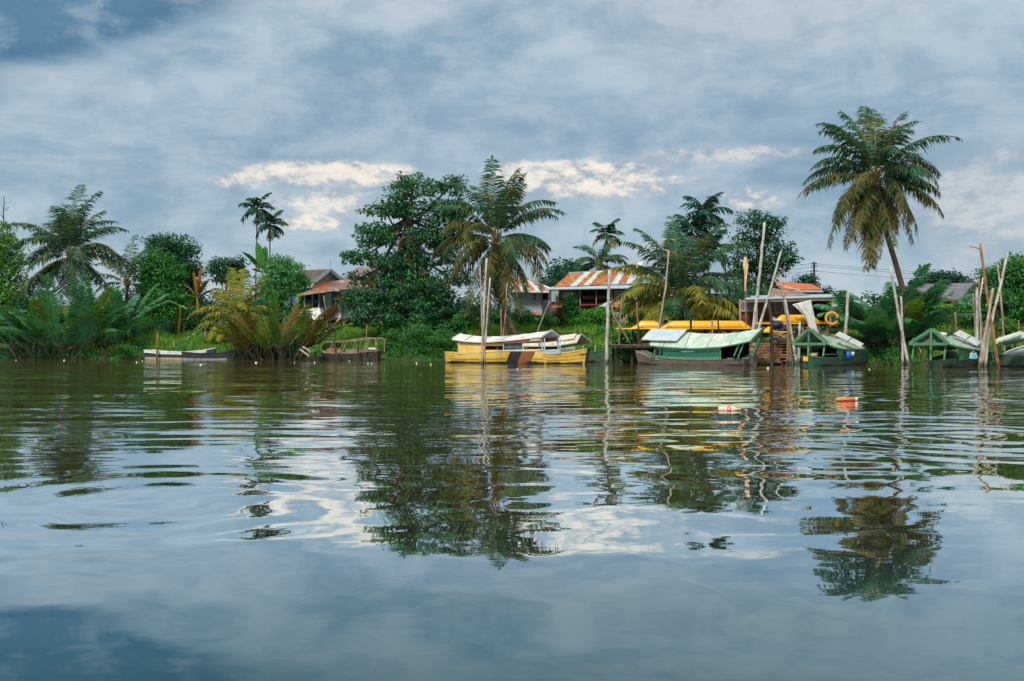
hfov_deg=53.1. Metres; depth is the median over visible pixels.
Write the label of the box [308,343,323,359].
bush
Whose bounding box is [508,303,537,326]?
bush
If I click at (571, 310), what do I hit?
bush
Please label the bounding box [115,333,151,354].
bush
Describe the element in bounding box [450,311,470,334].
bush
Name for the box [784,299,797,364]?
bamboo pole
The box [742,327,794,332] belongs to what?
canoe
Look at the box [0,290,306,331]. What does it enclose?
undergrowth
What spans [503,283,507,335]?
bamboo pole
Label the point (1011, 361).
covered boat
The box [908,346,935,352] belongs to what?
bush
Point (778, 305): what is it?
window
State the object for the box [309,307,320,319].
roofing sheet
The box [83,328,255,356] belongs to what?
grass
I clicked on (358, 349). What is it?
wooden stake
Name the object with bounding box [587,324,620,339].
bush
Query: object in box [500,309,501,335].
bamboo pole
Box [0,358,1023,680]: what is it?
water
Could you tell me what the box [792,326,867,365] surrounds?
covered boat
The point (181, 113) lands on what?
sky
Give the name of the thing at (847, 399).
bottle
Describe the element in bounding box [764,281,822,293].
village house
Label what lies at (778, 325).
draped tarpaulin
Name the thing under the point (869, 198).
coconut palm
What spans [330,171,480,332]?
almond tree
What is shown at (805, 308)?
tarpaulin
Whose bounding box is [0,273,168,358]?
nipa palm
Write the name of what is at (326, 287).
stilt house
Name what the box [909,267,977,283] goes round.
rain tree
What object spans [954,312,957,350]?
wooden stake
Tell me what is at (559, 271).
hill woods
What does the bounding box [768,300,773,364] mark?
wooden stake
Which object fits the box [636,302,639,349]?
bamboo pole
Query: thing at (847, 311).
bamboo pole
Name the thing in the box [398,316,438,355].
bush
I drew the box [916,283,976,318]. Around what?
village house
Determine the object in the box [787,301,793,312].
window
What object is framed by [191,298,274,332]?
bush
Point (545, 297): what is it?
doorway
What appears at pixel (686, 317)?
undergrowth
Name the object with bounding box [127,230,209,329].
evergreen tree
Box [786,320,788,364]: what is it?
wooden stake
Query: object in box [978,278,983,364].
bamboo pole
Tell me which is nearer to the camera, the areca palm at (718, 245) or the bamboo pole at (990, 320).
the bamboo pole at (990, 320)
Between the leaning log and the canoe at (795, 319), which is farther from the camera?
the leaning log
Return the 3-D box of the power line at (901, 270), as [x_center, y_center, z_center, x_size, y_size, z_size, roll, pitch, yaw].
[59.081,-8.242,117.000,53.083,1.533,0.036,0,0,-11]
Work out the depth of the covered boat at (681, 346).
56.63 m
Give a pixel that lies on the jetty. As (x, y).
(618, 346)
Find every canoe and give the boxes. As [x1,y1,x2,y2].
[615,321,739,329]
[643,321,764,328]
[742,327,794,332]
[756,315,838,323]
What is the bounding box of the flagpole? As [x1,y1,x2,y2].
[743,255,748,330]
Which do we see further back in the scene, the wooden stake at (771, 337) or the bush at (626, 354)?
the bush at (626, 354)
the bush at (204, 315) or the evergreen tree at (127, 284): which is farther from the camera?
the evergreen tree at (127, 284)
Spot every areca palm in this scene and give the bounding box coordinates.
[238,192,275,303]
[252,210,288,310]
[590,218,624,284]
[672,208,718,316]
[680,192,732,284]
[683,229,734,293]
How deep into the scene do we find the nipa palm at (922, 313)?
59.23 m
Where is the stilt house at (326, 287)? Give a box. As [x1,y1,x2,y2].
[297,258,409,327]
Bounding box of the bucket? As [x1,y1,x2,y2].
[844,348,851,359]
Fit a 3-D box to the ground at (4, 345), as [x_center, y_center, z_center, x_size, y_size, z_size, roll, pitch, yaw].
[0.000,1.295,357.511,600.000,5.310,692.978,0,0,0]
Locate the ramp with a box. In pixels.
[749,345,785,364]
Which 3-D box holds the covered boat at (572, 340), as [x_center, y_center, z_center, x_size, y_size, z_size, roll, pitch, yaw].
[3.141,0.575,64.416,6.295,2.050,1.956,0,0,31]
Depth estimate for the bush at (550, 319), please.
75.84 m
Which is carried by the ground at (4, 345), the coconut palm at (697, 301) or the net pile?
the coconut palm at (697, 301)
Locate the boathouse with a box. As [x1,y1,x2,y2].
[738,288,839,325]
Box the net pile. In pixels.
[766,331,793,342]
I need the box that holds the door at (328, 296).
[325,293,331,308]
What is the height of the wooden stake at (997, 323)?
3.435 m
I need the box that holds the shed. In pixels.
[598,300,628,322]
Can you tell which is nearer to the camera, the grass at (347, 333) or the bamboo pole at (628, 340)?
the bamboo pole at (628, 340)
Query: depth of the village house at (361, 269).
97.61 m
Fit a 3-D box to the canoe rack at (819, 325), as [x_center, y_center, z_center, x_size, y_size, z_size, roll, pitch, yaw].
[17.293,-0.407,61.800,3.136,1.175,2.000,0,0,0]
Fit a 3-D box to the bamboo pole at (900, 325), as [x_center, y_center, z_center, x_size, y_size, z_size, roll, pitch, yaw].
[21.462,-0.956,56.500,1.321,6.261,0.210,0,0,0]
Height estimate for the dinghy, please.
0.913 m
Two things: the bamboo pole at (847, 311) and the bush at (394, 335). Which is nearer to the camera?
the bamboo pole at (847, 311)
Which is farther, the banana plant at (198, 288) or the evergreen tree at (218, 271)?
the evergreen tree at (218, 271)
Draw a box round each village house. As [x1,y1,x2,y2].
[339,267,396,290]
[509,277,549,315]
[545,260,643,321]
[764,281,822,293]
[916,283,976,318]
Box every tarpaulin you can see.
[772,316,786,330]
[792,300,818,331]
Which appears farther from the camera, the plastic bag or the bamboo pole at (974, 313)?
the bamboo pole at (974, 313)
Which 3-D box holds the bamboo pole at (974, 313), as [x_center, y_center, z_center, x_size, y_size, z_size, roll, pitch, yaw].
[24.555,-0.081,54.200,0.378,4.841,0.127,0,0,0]
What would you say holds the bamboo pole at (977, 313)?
in the water
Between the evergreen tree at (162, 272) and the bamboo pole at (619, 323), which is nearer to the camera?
the bamboo pole at (619, 323)
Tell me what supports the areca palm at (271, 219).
on the ground at (4, 345)
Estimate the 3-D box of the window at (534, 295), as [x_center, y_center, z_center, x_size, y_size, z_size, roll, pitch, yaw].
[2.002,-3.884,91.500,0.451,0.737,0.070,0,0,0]
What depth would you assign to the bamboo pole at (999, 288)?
52.94 m
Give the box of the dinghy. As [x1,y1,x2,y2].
[1003,346,1023,355]
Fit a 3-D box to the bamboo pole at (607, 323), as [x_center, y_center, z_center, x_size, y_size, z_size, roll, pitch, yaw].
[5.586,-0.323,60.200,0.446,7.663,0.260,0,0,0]
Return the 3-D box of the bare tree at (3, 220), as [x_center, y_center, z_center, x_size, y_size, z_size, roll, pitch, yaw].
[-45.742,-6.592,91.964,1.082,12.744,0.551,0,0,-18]
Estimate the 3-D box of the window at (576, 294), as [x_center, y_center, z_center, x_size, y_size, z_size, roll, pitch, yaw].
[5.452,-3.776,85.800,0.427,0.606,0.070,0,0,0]
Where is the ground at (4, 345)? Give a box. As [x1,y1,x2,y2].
[0,328,1016,365]
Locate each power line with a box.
[819,271,975,281]
[822,266,978,276]
[823,264,965,273]
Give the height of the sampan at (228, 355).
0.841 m
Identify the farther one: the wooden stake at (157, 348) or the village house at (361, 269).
the village house at (361, 269)
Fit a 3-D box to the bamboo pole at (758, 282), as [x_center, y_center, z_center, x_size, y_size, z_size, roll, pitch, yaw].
[14.173,-2.419,59.500,1.140,8.901,0.237,0,0,0]
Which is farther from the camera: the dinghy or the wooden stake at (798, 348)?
the wooden stake at (798, 348)
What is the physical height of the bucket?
0.639 m
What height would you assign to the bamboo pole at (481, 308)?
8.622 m
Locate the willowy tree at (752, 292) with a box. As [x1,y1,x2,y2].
[720,280,772,327]
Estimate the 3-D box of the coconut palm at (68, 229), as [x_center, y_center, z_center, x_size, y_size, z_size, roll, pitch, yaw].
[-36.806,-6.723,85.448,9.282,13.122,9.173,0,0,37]
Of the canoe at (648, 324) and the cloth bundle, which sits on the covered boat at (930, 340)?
the cloth bundle
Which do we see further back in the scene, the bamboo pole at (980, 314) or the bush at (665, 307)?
the bush at (665, 307)
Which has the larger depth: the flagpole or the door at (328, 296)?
the door at (328, 296)
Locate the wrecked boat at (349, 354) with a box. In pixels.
[306,337,384,359]
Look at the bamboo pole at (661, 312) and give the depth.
61.45 m
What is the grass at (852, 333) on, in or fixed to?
on the ground at (4, 345)
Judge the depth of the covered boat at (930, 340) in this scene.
52.07 m
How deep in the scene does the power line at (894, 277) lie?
113.80 m
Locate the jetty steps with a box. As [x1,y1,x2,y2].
[778,342,800,363]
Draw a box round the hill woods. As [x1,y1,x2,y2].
[502,256,589,321]
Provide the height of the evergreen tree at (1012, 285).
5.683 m
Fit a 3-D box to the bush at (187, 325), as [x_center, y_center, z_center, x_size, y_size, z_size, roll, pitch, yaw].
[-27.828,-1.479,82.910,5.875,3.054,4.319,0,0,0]
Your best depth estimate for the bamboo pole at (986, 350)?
51.74 m
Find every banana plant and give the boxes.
[158,300,187,336]
[181,266,211,332]
[243,243,273,312]
[468,314,494,335]
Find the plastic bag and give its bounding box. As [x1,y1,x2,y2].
[969,351,977,358]
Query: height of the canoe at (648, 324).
0.557 m
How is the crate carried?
on the canoe rack at (819, 325)
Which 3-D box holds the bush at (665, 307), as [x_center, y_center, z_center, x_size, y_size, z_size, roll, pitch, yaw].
[9.978,-0.735,64.455,1.543,3.822,1.538,0,0,44]
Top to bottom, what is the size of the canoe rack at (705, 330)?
1.670 m
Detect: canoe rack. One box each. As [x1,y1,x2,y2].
[632,329,750,350]
[769,324,828,342]
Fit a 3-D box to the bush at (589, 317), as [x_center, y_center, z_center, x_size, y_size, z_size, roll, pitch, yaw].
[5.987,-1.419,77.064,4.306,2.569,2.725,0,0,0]
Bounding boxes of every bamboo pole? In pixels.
[323,295,329,343]
[479,265,483,363]
[481,258,487,356]
[481,277,490,363]
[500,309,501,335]
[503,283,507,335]
[537,300,549,331]
[604,270,610,363]
[611,304,630,343]
[618,299,621,348]
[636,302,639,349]
[653,251,669,353]
[749,222,765,350]
[750,251,781,353]
[779,275,791,364]
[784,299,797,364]
[842,287,849,356]
[889,267,909,364]
[900,296,903,364]
[970,244,999,366]
[972,293,975,332]
[975,287,978,347]
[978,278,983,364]
[978,288,993,366]
[979,278,983,365]
[981,253,1008,366]
[984,322,989,366]
[997,263,1004,350]
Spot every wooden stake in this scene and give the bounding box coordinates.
[156,333,157,358]
[332,339,337,359]
[357,340,358,359]
[689,311,691,331]
[711,320,713,333]
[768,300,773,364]
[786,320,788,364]
[797,321,800,363]
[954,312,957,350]
[993,310,998,346]
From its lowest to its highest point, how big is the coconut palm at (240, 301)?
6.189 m
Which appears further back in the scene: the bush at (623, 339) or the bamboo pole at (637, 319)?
the bush at (623, 339)
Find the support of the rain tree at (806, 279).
on the ground at (4, 345)
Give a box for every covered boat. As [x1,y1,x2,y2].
[444,329,604,363]
[522,333,604,362]
[635,327,763,364]
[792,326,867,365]
[909,328,992,367]
[993,330,1023,366]
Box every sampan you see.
[143,348,215,358]
[181,350,236,359]
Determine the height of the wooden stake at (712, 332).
3.468 m
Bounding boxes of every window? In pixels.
[532,293,536,300]
[574,292,579,298]
[741,301,753,310]
[775,302,782,312]
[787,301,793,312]
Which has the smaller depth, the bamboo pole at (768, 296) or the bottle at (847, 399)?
the bottle at (847, 399)
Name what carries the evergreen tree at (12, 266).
on the ground at (4, 345)
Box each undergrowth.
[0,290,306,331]
[450,290,525,326]
[629,307,755,326]
[818,290,1008,328]
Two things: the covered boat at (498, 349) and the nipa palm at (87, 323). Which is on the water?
the covered boat at (498, 349)
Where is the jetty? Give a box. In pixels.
[609,344,650,362]
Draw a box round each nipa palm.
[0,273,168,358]
[203,294,353,359]
[812,263,975,354]
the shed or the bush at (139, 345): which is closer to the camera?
the bush at (139, 345)
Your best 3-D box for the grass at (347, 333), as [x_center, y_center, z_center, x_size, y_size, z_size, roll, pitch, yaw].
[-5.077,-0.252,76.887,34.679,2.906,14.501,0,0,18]
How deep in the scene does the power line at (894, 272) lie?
113.77 m
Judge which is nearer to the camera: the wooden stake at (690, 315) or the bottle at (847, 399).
the bottle at (847, 399)
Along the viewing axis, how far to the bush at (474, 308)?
79.33 m
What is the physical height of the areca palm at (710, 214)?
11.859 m
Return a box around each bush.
[0,289,139,342]
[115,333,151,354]
[130,304,203,336]
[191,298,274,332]
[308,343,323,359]
[374,299,489,332]
[376,324,416,353]
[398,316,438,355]
[424,322,457,355]
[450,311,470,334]
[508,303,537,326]
[538,313,561,330]
[551,304,567,326]
[561,291,582,329]
[564,305,618,328]
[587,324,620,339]
[604,327,641,348]
[619,344,640,362]
[658,299,681,325]
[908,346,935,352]
[936,304,971,328]
[994,315,1023,336]
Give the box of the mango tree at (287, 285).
[251,252,315,325]
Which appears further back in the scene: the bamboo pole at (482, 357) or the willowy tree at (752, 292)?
the willowy tree at (752, 292)
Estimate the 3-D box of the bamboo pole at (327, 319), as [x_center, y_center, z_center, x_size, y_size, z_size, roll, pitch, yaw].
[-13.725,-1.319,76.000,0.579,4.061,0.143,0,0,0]
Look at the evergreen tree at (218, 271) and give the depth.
107.38 m
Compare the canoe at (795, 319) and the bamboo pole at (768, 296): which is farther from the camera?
the canoe at (795, 319)
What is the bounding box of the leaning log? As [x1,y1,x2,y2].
[506,314,517,334]
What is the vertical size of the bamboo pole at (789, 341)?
6.188 m
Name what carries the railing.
attached to the boathouse
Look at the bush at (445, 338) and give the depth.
71.43 m
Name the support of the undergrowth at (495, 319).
on the ground at (4, 345)
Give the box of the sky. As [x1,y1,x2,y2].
[0,0,1023,327]
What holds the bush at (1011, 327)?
on the ground at (4, 345)
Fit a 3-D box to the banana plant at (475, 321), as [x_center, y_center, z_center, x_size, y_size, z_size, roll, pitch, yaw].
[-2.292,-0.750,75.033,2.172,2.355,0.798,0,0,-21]
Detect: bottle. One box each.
[718,406,740,410]
[835,397,857,400]
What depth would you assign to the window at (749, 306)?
65.86 m
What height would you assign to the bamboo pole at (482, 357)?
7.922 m
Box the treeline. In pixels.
[57,299,974,328]
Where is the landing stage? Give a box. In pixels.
[640,343,810,363]
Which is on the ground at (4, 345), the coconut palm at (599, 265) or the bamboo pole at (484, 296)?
the coconut palm at (599, 265)
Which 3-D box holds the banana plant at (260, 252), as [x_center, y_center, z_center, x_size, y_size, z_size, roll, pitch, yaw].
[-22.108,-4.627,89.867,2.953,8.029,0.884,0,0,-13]
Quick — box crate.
[821,331,828,335]
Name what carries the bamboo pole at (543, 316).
on the ground at (4, 345)
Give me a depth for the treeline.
138.08 m
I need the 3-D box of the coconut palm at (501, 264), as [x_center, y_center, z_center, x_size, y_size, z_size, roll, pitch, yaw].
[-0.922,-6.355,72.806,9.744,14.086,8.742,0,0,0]
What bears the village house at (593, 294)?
on the ground at (4, 345)
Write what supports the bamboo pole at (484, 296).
in the water
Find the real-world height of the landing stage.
1.796 m
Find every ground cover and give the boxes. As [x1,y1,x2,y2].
[0,341,1023,365]
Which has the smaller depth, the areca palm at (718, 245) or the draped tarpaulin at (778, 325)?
the draped tarpaulin at (778, 325)
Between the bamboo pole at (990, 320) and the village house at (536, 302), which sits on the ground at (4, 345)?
the village house at (536, 302)
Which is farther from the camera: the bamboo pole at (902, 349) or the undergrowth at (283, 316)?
the undergrowth at (283, 316)
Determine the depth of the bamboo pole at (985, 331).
51.34 m
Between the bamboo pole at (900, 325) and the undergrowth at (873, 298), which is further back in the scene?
the undergrowth at (873, 298)
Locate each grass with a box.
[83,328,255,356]
[237,321,653,357]
[643,324,1023,361]
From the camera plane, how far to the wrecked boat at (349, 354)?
70.96 m
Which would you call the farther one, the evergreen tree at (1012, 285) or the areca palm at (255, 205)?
the areca palm at (255, 205)
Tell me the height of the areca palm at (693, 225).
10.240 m
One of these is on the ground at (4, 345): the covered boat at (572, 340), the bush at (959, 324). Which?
the bush at (959, 324)
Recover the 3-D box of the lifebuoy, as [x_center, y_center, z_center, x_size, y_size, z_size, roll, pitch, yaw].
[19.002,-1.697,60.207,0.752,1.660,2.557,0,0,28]
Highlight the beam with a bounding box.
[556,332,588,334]
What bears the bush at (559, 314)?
on the ground at (4, 345)
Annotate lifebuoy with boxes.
[825,302,838,325]
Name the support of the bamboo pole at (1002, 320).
in the water
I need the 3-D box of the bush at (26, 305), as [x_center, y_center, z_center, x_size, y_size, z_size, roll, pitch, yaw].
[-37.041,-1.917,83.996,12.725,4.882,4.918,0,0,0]
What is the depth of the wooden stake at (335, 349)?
70.24 m
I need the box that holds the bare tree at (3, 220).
[0,196,8,275]
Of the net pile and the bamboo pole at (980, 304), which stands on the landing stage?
the net pile
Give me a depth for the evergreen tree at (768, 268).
79.75 m
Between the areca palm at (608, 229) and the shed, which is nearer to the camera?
the shed
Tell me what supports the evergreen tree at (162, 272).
on the ground at (4, 345)
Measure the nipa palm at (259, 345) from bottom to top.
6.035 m
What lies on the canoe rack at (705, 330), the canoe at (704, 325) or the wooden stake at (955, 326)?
the canoe at (704, 325)
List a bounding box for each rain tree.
[789,271,836,328]
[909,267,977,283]
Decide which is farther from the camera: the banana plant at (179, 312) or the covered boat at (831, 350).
the banana plant at (179, 312)
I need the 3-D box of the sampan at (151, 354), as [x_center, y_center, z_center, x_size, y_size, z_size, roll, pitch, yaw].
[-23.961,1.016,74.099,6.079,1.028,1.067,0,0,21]
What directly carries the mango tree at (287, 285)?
on the ground at (4, 345)
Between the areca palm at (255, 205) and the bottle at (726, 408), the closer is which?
the bottle at (726, 408)
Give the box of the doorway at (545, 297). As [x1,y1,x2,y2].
[542,293,547,299]
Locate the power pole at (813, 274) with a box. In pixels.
[810,262,817,285]
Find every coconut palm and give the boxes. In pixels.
[0,185,137,316]
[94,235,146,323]
[186,268,274,342]
[431,155,566,335]
[572,238,628,271]
[596,216,752,344]
[797,106,962,294]
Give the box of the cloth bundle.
[940,332,949,336]
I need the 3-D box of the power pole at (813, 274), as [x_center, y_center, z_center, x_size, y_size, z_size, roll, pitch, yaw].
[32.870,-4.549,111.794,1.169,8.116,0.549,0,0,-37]
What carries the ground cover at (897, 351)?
on the ground at (4, 345)
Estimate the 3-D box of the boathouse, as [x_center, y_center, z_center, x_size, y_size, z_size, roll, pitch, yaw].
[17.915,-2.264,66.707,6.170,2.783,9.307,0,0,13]
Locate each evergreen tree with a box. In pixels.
[0,221,36,321]
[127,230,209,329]
[128,244,203,329]
[202,255,253,305]
[722,209,804,327]
[949,251,1023,330]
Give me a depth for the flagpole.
59.96 m
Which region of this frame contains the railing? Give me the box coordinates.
[762,314,834,321]

